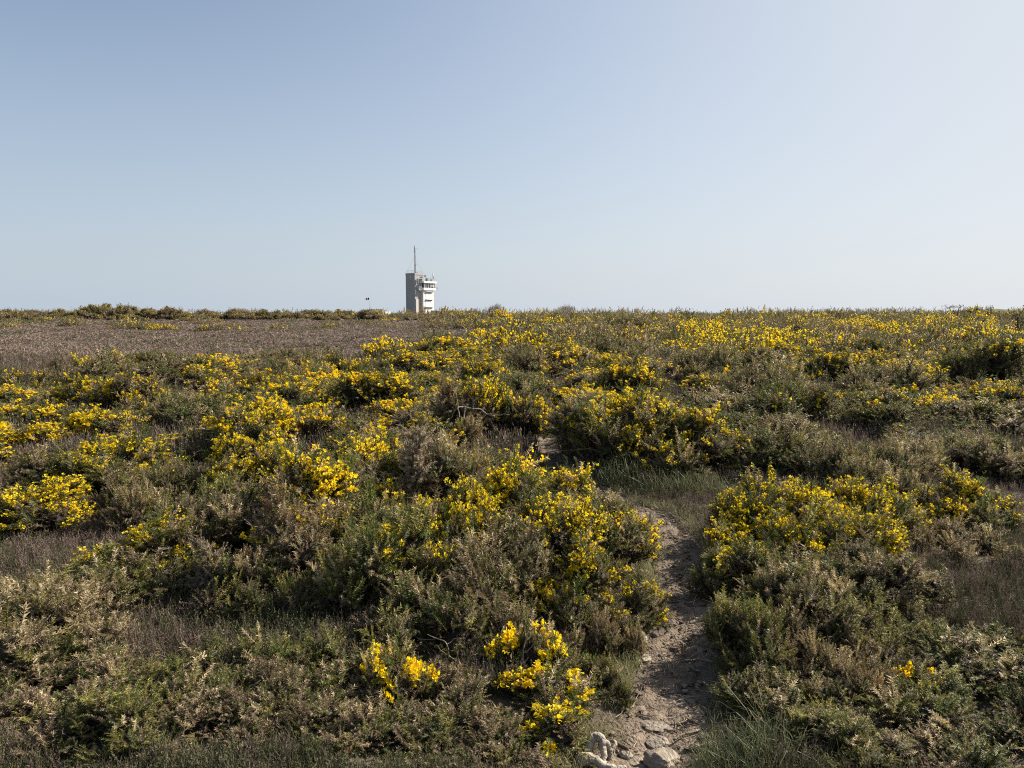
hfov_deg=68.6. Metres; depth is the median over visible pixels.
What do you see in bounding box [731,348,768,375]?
gorse bush
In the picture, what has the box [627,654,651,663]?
stone
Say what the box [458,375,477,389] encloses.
gorse bush
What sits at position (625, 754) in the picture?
stone
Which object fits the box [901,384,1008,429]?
gorse bush
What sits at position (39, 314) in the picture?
gorse bush
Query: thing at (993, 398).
gorse bush
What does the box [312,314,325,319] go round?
gorse bush
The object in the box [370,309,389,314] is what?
building
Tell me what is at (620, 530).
gorse bush
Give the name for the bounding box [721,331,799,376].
gorse bush
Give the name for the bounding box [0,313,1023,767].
ground
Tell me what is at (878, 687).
gorse bush
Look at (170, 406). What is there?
gorse bush
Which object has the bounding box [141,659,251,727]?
gorse bush
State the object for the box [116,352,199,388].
gorse bush
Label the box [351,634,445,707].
gorse bush
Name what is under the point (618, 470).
grass tuft
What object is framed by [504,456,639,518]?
gorse bush
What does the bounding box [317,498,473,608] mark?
gorse bush
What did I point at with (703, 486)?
grass tuft
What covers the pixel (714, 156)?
sky
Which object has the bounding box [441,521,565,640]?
gorse bush
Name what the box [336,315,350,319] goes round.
gorse bush
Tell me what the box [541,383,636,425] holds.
gorse bush
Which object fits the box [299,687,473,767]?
gorse bush
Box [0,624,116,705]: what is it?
gorse bush
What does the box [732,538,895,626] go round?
gorse bush
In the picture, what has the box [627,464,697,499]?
grass tuft
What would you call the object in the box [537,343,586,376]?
gorse bush
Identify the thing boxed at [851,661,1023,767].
gorse bush
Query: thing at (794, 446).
gorse bush
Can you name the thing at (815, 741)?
grass tuft
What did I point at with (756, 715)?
grass tuft
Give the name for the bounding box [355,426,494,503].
gorse bush
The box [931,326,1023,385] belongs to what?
gorse bush
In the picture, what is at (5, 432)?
gorse bush
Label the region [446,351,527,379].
gorse bush
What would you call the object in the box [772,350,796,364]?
gorse bush
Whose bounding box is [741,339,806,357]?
gorse bush
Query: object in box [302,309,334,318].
gorse bush
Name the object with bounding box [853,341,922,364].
gorse bush
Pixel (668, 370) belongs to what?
gorse bush
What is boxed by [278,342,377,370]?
gorse bush
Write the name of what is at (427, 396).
gorse bush
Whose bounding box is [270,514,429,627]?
gorse bush
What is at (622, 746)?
stick
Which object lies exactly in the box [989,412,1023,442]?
gorse bush
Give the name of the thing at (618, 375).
gorse bush
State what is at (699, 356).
gorse bush
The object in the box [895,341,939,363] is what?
gorse bush
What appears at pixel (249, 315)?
gorse bush
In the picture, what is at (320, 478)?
gorse bush
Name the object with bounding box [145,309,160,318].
gorse bush
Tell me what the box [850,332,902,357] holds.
gorse bush
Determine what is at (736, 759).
grass tuft
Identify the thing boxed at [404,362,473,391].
gorse bush
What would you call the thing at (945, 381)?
gorse bush
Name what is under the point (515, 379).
gorse bush
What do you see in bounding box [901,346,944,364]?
gorse bush
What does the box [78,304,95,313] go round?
gorse bush
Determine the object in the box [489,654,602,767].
gorse bush
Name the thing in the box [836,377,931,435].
gorse bush
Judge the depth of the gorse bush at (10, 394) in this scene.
11.69 m
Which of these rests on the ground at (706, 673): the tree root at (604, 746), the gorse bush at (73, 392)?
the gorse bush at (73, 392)
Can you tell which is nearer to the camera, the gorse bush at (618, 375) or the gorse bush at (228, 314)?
the gorse bush at (618, 375)
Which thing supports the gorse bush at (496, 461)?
on the ground at (706, 673)
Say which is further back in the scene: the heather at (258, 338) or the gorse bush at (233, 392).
the heather at (258, 338)
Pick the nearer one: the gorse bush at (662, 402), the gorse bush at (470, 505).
the gorse bush at (470, 505)
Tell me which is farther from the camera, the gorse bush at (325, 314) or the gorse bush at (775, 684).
the gorse bush at (325, 314)
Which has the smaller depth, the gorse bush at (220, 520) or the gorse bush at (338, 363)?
the gorse bush at (220, 520)
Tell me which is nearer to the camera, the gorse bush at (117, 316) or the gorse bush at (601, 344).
the gorse bush at (601, 344)
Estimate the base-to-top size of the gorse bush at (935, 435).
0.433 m
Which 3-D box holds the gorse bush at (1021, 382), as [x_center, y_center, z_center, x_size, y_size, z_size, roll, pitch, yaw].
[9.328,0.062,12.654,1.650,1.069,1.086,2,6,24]
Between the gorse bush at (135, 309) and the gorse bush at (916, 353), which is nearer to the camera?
the gorse bush at (916, 353)
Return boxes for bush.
[0,309,8,317]
[0,363,63,391]
[0,382,78,405]
[0,394,86,424]
[0,401,22,407]
[0,419,80,463]
[0,424,190,508]
[0,473,130,544]
[0,559,149,691]
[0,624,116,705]
[0,645,165,766]
[2,402,167,449]
[3,309,27,318]
[7,354,122,378]
[10,536,194,618]
[17,315,41,320]
[28,310,52,317]
[35,372,128,406]
[41,345,145,388]
[46,308,67,314]
[52,312,64,317]
[56,504,232,602]
[56,677,182,767]
[61,310,103,318]
[68,345,139,370]
[71,630,236,703]
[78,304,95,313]
[78,360,184,413]
[80,452,213,539]
[94,303,108,318]
[95,303,111,309]
[106,314,129,319]
[107,302,133,316]
[113,674,326,767]
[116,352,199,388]
[118,384,275,426]
[126,356,144,367]
[128,344,191,363]
[130,315,145,320]
[131,306,140,315]
[132,308,155,318]
[137,354,254,392]
[138,483,267,561]
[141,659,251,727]
[144,427,207,461]
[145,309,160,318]
[146,468,267,547]
[156,306,169,317]
[159,306,190,319]
[164,426,304,490]
[167,348,258,368]
[169,308,185,319]
[172,367,251,396]
[173,314,195,319]
[177,317,190,320]
[178,541,309,620]
[180,388,350,452]
[182,529,231,595]
[190,388,257,416]
[195,308,219,318]
[199,620,369,700]
[204,654,326,740]
[207,401,331,429]
[207,467,357,606]
[208,434,422,580]
[219,308,251,319]
[224,356,316,394]
[225,307,238,316]
[234,369,336,408]
[235,366,267,377]
[236,311,262,319]
[240,346,315,363]
[251,309,281,319]
[259,350,333,375]
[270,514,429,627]
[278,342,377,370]
[279,311,315,318]
[279,667,426,763]
[287,357,434,415]
[287,366,360,382]
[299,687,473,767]
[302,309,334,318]
[302,492,404,587]
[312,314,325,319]
[314,345,372,373]
[314,360,461,412]
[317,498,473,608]
[320,402,468,460]
[324,425,434,496]
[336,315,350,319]
[344,310,356,315]
[344,566,503,666]
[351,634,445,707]
[355,309,385,319]
[355,389,449,422]
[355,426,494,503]
[360,393,435,420]
[369,347,453,373]
[373,532,537,614]
[381,474,508,550]
[386,328,469,358]
[386,655,518,763]
[402,383,462,410]
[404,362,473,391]
[410,347,478,372]
[418,558,542,648]
[426,364,500,450]
[426,443,596,520]
[435,440,524,494]
[437,371,559,441]
[437,701,571,767]
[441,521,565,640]
[443,340,492,360]
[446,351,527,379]
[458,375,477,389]
[459,367,565,396]
[468,349,506,363]
[474,608,586,701]
[486,303,506,316]
[486,507,608,600]
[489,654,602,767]
[492,485,671,572]
[496,339,561,375]
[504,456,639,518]
[520,526,680,639]
[525,337,605,357]
[532,337,601,380]
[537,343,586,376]
[537,361,604,388]
[541,379,689,471]
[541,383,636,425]
[557,304,578,312]
[557,600,649,660]
[568,646,638,710]
[569,351,672,396]
[577,349,691,387]
[582,349,642,370]
[586,332,664,356]
[593,349,656,359]
[597,338,654,358]
[608,309,664,329]
[622,385,687,414]
[627,347,693,359]
[631,397,763,486]
[647,343,712,359]
[652,348,747,364]
[653,384,751,414]
[657,340,743,379]
[657,374,684,393]
[676,368,735,395]
[686,532,789,604]
[688,370,735,393]
[690,366,769,398]
[690,462,932,566]
[694,412,826,471]
[700,403,852,452]
[700,584,797,682]
[703,660,863,743]
[717,417,835,479]
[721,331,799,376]
[727,356,822,397]
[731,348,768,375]
[731,370,856,430]
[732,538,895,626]
[737,593,886,688]
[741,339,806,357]
[741,558,871,645]
[764,693,901,767]
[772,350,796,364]
[773,349,800,362]
[781,342,851,357]
[781,343,879,386]
[786,645,905,709]
[790,351,811,364]
[790,700,998,767]
[799,534,963,605]
[799,591,918,668]
[806,434,951,500]
[811,382,860,401]
[833,354,951,397]
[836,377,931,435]
[849,348,903,360]
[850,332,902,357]
[850,354,952,390]
[850,673,903,730]
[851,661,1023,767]
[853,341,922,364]
[869,424,1023,447]
[871,590,1015,667]
[874,425,1023,488]
[877,425,943,443]
[891,656,947,702]
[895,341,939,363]
[897,619,1023,698]
[898,356,935,366]
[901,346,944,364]
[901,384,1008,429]
[902,512,1023,569]
[907,462,1023,533]
[913,390,1005,411]
[918,378,970,393]
[926,370,1015,403]
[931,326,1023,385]
[932,340,984,360]
[940,389,1023,437]
[949,394,1023,423]
[974,375,1023,405]
[989,374,1020,384]
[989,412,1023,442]
[1014,369,1023,386]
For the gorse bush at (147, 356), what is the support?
on the ground at (706, 673)
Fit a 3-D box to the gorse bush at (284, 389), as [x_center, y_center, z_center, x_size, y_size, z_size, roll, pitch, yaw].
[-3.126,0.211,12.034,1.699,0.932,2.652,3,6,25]
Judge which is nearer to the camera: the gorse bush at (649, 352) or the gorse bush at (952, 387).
the gorse bush at (952, 387)
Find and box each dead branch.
[111,360,177,384]
[427,634,459,659]
[443,385,508,422]
[495,613,536,629]
[508,621,540,669]
[677,504,688,523]
[936,539,977,560]
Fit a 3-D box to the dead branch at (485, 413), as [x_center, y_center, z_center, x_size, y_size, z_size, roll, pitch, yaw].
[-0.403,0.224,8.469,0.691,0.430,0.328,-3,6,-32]
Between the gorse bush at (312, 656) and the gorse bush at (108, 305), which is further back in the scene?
the gorse bush at (108, 305)
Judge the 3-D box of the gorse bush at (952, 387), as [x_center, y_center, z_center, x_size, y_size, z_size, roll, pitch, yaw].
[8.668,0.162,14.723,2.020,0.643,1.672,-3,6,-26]
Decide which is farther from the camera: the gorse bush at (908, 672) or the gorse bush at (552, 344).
the gorse bush at (552, 344)
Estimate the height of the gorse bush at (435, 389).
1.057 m
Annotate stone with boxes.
[618,750,632,759]
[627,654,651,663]
[629,755,642,766]
[640,720,668,731]
[643,747,679,767]
[645,735,668,748]
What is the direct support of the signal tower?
on the ground at (706, 673)
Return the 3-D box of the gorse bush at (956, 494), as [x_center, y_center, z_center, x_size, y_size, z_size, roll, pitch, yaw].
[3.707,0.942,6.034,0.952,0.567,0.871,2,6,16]
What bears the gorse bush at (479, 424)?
on the ground at (706, 673)
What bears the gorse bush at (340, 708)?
on the ground at (706, 673)
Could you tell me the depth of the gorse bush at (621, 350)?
19.70 m
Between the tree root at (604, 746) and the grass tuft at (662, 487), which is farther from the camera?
the grass tuft at (662, 487)
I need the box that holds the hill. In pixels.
[980,309,1016,312]
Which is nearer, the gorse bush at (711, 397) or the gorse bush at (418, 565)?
the gorse bush at (418, 565)
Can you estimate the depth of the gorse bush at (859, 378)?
13.14 m
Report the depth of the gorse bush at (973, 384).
12.98 m
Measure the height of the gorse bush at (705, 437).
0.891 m
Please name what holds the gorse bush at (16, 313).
on the ground at (706, 673)
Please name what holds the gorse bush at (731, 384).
on the ground at (706, 673)
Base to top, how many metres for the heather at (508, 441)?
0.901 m
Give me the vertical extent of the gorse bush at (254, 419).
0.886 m
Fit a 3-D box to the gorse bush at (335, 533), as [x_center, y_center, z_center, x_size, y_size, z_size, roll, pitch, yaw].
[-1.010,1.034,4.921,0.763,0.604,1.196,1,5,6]
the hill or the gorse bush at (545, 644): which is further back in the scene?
the hill
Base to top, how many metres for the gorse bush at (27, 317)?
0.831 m
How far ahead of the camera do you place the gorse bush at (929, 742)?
2.92 m
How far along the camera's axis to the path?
3.84 m
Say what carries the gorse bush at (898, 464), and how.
on the ground at (706, 673)
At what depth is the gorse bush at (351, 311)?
99.99 m
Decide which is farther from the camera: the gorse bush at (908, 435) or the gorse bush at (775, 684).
the gorse bush at (908, 435)
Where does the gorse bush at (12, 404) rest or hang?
on the ground at (706, 673)
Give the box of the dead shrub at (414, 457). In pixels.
[395,423,450,501]
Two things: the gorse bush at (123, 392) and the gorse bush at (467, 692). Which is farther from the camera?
the gorse bush at (123, 392)
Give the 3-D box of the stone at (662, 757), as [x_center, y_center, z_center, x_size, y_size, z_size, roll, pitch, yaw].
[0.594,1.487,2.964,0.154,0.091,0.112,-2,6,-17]
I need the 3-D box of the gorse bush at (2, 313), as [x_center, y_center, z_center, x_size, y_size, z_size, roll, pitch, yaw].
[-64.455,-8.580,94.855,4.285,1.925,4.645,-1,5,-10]
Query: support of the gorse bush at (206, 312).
on the ground at (706, 673)
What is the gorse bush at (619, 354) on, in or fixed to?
on the ground at (706, 673)
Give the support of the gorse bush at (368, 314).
on the ground at (706, 673)
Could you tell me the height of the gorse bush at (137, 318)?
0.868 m
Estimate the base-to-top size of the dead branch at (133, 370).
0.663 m
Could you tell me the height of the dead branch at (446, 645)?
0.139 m
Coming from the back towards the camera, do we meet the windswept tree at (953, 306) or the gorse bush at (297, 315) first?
the gorse bush at (297, 315)
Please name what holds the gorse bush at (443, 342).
on the ground at (706, 673)
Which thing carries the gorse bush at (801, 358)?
on the ground at (706, 673)
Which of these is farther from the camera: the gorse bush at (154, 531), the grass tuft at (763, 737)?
the gorse bush at (154, 531)
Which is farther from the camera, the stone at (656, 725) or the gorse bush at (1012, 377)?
the gorse bush at (1012, 377)
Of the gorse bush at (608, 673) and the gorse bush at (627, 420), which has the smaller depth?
the gorse bush at (608, 673)
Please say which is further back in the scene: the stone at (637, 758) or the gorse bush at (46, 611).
the gorse bush at (46, 611)
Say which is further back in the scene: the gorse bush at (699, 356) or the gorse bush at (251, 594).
the gorse bush at (699, 356)
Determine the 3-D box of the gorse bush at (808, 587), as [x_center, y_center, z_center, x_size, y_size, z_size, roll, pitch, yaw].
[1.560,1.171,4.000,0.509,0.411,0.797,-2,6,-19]
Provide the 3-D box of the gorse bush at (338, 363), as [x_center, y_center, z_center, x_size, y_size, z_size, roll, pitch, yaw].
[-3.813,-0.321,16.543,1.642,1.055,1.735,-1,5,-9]
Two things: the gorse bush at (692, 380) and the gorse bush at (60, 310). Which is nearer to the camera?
the gorse bush at (692, 380)
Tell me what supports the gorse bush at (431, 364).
on the ground at (706, 673)
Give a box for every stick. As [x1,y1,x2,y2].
[606,736,628,750]
[672,727,701,740]
[679,659,694,662]
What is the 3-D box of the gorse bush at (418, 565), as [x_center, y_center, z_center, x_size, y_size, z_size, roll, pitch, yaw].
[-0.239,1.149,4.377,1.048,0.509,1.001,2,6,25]
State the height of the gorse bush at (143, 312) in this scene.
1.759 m
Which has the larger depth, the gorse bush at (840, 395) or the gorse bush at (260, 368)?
the gorse bush at (260, 368)
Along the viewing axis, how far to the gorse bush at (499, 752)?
2.83 m
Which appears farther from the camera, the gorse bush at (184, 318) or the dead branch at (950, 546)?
the gorse bush at (184, 318)
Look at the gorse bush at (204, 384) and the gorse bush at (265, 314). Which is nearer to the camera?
the gorse bush at (204, 384)
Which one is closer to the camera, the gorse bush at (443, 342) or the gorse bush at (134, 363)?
the gorse bush at (134, 363)
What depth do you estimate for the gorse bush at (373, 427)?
8.31 m
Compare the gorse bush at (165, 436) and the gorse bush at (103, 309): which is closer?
the gorse bush at (165, 436)
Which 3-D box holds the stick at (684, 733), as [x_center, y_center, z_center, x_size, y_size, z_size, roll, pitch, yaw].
[0.734,1.464,3.143,0.162,0.013,0.016,-3,6,-30]
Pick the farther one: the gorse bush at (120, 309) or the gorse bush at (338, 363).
the gorse bush at (120, 309)
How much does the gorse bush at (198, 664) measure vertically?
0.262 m
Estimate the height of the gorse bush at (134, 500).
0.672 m
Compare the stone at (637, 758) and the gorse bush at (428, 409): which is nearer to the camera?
the stone at (637, 758)
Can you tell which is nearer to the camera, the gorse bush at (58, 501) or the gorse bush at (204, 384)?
the gorse bush at (58, 501)
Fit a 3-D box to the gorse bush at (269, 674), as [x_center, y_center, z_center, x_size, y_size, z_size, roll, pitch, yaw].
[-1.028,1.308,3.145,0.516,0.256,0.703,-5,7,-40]
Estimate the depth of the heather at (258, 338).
41.24 m
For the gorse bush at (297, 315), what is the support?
on the ground at (706, 673)
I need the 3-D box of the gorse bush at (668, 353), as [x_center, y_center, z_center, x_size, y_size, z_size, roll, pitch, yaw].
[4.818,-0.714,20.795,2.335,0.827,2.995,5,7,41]
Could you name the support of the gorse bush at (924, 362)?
on the ground at (706, 673)
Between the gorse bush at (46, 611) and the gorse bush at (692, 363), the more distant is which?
the gorse bush at (692, 363)
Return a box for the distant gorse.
[0,304,1023,429]
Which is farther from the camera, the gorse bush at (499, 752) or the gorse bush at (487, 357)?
the gorse bush at (487, 357)
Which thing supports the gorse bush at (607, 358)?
on the ground at (706, 673)
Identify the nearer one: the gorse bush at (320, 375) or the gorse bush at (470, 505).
the gorse bush at (470, 505)
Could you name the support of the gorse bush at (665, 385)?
on the ground at (706, 673)
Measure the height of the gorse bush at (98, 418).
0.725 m
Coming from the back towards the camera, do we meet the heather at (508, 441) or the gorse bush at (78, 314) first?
the gorse bush at (78, 314)
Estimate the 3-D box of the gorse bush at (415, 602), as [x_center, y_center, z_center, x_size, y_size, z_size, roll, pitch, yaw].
[-0.425,1.186,3.825,0.865,0.463,0.793,0,5,-4]
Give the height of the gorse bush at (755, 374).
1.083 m
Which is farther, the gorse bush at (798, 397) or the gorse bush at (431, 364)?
the gorse bush at (431, 364)
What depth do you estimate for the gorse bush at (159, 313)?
95.22 m
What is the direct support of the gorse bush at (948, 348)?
on the ground at (706, 673)
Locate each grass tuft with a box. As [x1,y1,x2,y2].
[563,439,617,468]
[586,716,632,743]
[592,449,649,487]
[594,678,638,712]
[617,572,669,592]
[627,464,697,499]
[676,466,739,498]
[684,712,785,767]
[713,678,817,754]
[722,700,827,766]
[787,719,844,767]
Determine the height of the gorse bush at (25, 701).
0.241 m
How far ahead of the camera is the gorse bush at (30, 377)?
13.20 m
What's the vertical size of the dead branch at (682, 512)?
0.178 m
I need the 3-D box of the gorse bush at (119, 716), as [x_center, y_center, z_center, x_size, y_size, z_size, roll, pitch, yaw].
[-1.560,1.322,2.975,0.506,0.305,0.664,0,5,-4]
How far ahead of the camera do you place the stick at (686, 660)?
3.85 m
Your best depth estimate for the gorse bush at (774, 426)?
8.94 m
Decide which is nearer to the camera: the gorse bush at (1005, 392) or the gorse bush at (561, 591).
the gorse bush at (561, 591)
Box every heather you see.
[0,317,542,359]
[0,345,1023,471]
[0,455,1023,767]
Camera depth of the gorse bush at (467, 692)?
3.05 m
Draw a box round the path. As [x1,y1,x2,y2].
[533,434,721,767]
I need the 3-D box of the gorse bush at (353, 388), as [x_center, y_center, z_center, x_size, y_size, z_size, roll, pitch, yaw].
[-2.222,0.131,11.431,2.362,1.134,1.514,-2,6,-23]
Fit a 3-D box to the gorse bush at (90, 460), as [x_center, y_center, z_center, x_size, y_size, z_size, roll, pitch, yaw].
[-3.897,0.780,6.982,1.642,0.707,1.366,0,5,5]
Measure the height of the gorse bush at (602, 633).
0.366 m
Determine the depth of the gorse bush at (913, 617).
3.86 m
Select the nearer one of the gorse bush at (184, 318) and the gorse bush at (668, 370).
the gorse bush at (668, 370)
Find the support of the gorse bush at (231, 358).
on the ground at (706, 673)
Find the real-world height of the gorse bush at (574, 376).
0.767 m
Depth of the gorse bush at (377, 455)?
6.50 m
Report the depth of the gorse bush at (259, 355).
21.31 m
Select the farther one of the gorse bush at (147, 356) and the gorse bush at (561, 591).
the gorse bush at (147, 356)
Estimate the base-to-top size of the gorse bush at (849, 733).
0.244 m
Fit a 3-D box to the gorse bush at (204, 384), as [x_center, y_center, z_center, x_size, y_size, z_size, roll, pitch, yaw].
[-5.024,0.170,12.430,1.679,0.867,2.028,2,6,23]
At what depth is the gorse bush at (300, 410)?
10.46 m
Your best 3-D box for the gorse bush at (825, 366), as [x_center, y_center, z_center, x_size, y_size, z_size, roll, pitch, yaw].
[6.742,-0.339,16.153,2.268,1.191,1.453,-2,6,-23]
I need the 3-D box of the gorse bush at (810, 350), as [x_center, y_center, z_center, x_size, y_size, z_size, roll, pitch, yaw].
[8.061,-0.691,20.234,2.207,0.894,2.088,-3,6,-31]
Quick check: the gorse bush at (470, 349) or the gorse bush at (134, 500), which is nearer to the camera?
the gorse bush at (134, 500)
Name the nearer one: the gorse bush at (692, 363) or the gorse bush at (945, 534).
the gorse bush at (945, 534)
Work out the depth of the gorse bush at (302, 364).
14.99 m
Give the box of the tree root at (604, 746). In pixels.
[571,732,626,767]
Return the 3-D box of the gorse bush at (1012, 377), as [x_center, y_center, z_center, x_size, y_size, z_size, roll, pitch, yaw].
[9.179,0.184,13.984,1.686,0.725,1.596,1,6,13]
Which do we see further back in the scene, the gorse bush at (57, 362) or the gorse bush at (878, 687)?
the gorse bush at (57, 362)
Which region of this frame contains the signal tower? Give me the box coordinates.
[405,246,437,313]
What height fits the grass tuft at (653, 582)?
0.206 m
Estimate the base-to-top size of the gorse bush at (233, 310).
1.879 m
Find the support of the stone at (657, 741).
on the path
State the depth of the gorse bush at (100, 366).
13.92 m
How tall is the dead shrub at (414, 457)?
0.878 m
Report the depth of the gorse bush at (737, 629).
3.67 m
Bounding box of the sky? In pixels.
[0,0,1023,312]
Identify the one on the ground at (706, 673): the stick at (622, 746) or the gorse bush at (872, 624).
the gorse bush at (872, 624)
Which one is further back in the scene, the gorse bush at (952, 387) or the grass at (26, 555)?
the gorse bush at (952, 387)
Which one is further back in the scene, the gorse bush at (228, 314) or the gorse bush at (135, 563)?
the gorse bush at (228, 314)
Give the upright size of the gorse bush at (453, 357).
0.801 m
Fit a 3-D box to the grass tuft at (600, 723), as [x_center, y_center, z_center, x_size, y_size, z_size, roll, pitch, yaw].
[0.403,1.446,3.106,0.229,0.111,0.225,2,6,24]
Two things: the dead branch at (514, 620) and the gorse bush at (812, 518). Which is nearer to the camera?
the dead branch at (514, 620)
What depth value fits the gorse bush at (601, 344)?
21.37 m
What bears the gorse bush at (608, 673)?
on the ground at (706, 673)
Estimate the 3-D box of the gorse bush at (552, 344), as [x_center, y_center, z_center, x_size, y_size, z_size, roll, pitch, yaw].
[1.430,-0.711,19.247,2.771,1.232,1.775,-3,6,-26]
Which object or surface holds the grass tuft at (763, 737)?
on the ground at (706, 673)
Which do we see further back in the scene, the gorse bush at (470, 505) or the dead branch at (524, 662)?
the gorse bush at (470, 505)
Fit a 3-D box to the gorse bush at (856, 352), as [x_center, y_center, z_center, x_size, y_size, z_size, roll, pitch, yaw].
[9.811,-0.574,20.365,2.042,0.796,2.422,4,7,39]
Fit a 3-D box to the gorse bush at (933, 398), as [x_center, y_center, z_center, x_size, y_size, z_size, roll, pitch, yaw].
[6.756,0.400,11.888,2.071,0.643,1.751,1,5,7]
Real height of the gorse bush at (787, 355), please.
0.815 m
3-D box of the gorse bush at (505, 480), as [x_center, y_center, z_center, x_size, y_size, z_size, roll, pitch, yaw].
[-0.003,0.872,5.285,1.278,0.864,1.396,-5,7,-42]
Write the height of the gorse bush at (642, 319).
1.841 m
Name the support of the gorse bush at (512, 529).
on the ground at (706, 673)
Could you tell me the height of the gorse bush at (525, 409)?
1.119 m
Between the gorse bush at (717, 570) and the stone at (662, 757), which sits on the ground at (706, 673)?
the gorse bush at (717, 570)
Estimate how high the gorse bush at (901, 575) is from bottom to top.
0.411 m
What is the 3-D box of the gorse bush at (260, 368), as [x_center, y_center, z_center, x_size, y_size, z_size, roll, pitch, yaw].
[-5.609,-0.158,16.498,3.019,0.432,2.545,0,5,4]
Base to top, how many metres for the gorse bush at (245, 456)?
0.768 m
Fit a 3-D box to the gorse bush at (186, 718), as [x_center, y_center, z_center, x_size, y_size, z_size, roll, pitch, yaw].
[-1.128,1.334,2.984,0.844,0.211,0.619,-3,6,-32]
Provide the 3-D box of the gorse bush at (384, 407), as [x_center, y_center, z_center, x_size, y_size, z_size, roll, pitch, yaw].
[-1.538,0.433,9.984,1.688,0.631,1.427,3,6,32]
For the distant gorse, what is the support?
on the ground at (706, 673)
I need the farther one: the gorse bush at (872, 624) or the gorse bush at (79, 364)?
the gorse bush at (79, 364)
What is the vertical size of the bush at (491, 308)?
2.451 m
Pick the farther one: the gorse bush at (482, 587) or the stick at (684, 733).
the gorse bush at (482, 587)
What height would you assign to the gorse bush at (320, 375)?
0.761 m
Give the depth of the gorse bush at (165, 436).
8.49 m
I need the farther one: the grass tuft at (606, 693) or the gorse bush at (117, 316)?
the gorse bush at (117, 316)
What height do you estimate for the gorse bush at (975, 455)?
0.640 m
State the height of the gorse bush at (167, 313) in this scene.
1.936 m
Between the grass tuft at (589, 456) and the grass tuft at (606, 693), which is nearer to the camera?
the grass tuft at (606, 693)
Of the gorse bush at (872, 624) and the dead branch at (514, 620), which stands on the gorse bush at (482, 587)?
the dead branch at (514, 620)
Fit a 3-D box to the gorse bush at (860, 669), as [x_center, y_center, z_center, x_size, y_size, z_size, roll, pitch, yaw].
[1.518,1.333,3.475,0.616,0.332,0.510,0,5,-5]
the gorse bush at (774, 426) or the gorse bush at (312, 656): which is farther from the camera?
the gorse bush at (774, 426)
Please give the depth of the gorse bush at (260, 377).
12.92 m
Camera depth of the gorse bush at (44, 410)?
10.33 m
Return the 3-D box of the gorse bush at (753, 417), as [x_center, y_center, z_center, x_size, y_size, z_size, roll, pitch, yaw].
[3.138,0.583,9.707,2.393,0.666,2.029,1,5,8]
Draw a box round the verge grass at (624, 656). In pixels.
[478,438,816,767]
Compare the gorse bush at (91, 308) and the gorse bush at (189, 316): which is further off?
the gorse bush at (91, 308)
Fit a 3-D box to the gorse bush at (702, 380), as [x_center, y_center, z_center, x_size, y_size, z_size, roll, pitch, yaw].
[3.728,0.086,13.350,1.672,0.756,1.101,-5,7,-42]
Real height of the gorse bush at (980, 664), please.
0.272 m
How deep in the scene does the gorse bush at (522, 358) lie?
17.23 m
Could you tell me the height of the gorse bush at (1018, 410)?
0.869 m
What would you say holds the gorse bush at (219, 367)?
on the ground at (706, 673)
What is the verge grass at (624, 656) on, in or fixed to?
on the ground at (706, 673)
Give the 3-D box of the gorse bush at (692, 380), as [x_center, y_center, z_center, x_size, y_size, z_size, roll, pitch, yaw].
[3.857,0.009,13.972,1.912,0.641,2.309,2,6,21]
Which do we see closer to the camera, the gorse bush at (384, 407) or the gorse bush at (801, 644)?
the gorse bush at (801, 644)
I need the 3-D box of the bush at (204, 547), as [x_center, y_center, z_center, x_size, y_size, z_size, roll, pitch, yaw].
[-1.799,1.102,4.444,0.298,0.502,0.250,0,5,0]
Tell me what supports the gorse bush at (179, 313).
on the ground at (706, 673)
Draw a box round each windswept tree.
[941,304,967,318]
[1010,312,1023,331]
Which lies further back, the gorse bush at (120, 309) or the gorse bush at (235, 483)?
the gorse bush at (120, 309)
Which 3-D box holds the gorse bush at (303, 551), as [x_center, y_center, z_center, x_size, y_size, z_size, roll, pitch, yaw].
[-1.421,0.939,4.814,1.073,0.881,1.049,-3,6,-26]
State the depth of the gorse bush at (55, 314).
93.72 m
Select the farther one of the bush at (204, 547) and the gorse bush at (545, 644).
the bush at (204, 547)
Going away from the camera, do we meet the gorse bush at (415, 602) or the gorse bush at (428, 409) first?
the gorse bush at (415, 602)
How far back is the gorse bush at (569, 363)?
17.55 m

